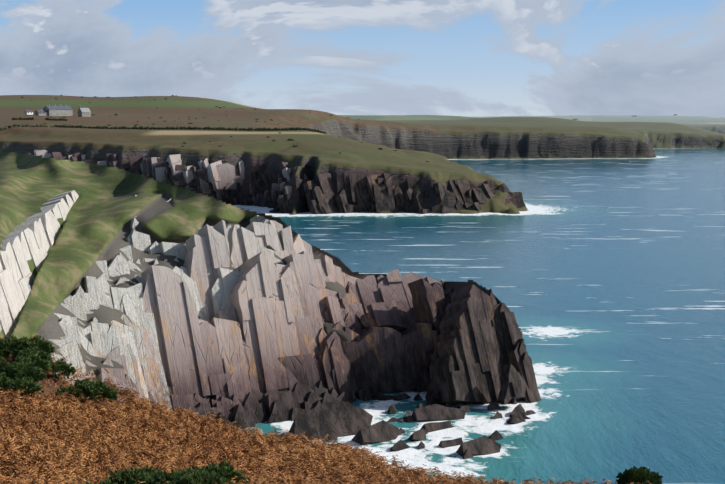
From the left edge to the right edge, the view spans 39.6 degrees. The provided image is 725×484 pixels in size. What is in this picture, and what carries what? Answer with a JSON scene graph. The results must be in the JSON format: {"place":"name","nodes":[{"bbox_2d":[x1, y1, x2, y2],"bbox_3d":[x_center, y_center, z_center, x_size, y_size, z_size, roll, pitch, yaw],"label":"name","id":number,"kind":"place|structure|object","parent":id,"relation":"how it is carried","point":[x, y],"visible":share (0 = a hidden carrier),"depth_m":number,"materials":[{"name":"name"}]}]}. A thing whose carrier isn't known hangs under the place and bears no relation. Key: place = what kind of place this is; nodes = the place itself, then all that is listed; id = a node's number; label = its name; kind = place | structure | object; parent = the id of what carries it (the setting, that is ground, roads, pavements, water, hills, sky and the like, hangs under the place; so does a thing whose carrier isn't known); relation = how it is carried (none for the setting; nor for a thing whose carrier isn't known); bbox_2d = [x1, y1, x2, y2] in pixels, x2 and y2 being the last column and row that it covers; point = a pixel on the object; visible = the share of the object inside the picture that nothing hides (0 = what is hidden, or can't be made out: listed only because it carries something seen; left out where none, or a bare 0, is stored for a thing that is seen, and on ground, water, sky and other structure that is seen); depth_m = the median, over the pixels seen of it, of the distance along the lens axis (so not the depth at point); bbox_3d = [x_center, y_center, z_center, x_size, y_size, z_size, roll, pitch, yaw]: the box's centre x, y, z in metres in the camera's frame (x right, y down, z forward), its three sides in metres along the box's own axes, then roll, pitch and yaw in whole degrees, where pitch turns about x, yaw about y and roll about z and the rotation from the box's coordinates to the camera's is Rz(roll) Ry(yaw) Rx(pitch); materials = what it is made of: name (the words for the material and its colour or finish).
{"place":"outdoors","nodes":[
{"label":"outdoors","id":0,"kind":"place"},
{"bbox_2d":[0,355,382,480],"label":"slope ground","id":1,"kind":"structure","parent":0,"point":[50,387],"depth_m":58.00,"materials":[{"name":"soil"}]},
{"bbox_2d":[0,334,650,483],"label":"bracken fronds","id":2,"kind":"object","parent":1,"relation":"on","point":[44,444],"visible":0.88,"depth_m":48.34,"materials":[{"name":"brown plant"}]},
{"bbox_2d":[0,334,663,483],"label":"gorse bushes","id":3,"kind":"object","parent":1,"relation":"on","point":[28,366],"visible":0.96,"depth_m":53.89,"materials":[{"name":"green plant"}]},
{"bbox_2d":[0,150,527,407],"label":"headland terrain","id":4,"kind":"structure","parent":0,"point":[104,210],"depth_m":188.62,"materials":[{"name":"green plant"}]},
{"bbox_2d":[0,95,724,214],"bbox_3d":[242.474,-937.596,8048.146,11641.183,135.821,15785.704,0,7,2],"label":"coast terrain","id":5,"kind":"structure","parent":0,"point":[416,142],"depth_m":1106.86,"materials":[{"name":"green plant"}]},
{"bbox_2d":[24,110,32,114],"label":"white hut","id":6,"kind":"object","parent":5,"relation":"on","point":[28,112],"visible":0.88,"depth_m":1013.39,"materials":[{"name":"white paint"}]},
{"bbox_2d":[34,109,47,115],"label":"outbuilding","id":7,"kind":"structure","parent":5,"relation":"on","point":[41,112],"depth_m":986.19,"materials":[{"name":"white paint"}]},
{"bbox_2d":[43,104,72,115],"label":"farmhouse","id":8,"kind":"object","parent":5,"relation":"on","point":[60,110],"depth_m":1000.31,"materials":[{"name":"stone"}]},
{"bbox_2d":[77,105,90,116],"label":"house","id":9,"kind":"structure","parent":5,"relation":"on","point":[83,112],"depth_m":983.58,"materials":[{"name":"stone"}]},
{"bbox_2d":[7,119,316,131],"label":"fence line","id":10,"kind":"object","parent":5,"relation":"on","point":[139,128],"visible":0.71,"depth_m":763.03,"materials":[{"name":"brown wood"}]},
{"bbox_2d":[0,117,326,133],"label":"hedge row","id":11,"kind":"object","parent":5,"relation":"on","point":[166,128],"visible":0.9,"depth_m":761.53,"materials":[{"name":"green plant"}]},
{"bbox_2d":[21,95,428,161],"bbox_3d":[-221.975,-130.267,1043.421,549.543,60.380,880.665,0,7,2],"label":"shrubs","id":12,"kind":"object","parent":5,"relation":"on","point":[290,139],"visible":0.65,"depth_m":890.39,"materials":[{"name":"green plant"}]},
{"bbox_2d":[0,150,540,458],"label":"cliff slabs","id":13,"kind":"structure","parent":5,"relation":"on","point":[256,339],"depth_m":179.77,"materials":[{"name":"grey stone"}]},
{"bbox_2d":[0,0,724,116],"label":"sky","id":14,"kind":"structure","parent":0,"point":[467,58],"materials":[{"name":"blue"}]},
{"bbox_2d":[231,148,724,483],"bbox_3d":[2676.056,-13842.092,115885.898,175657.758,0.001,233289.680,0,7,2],"label":"sea water","id":15,"kind":"structure","parent":0,"point":[603,279],"depth_m":288.71,"materials":[{"name":"blue liquid"}]}
]}

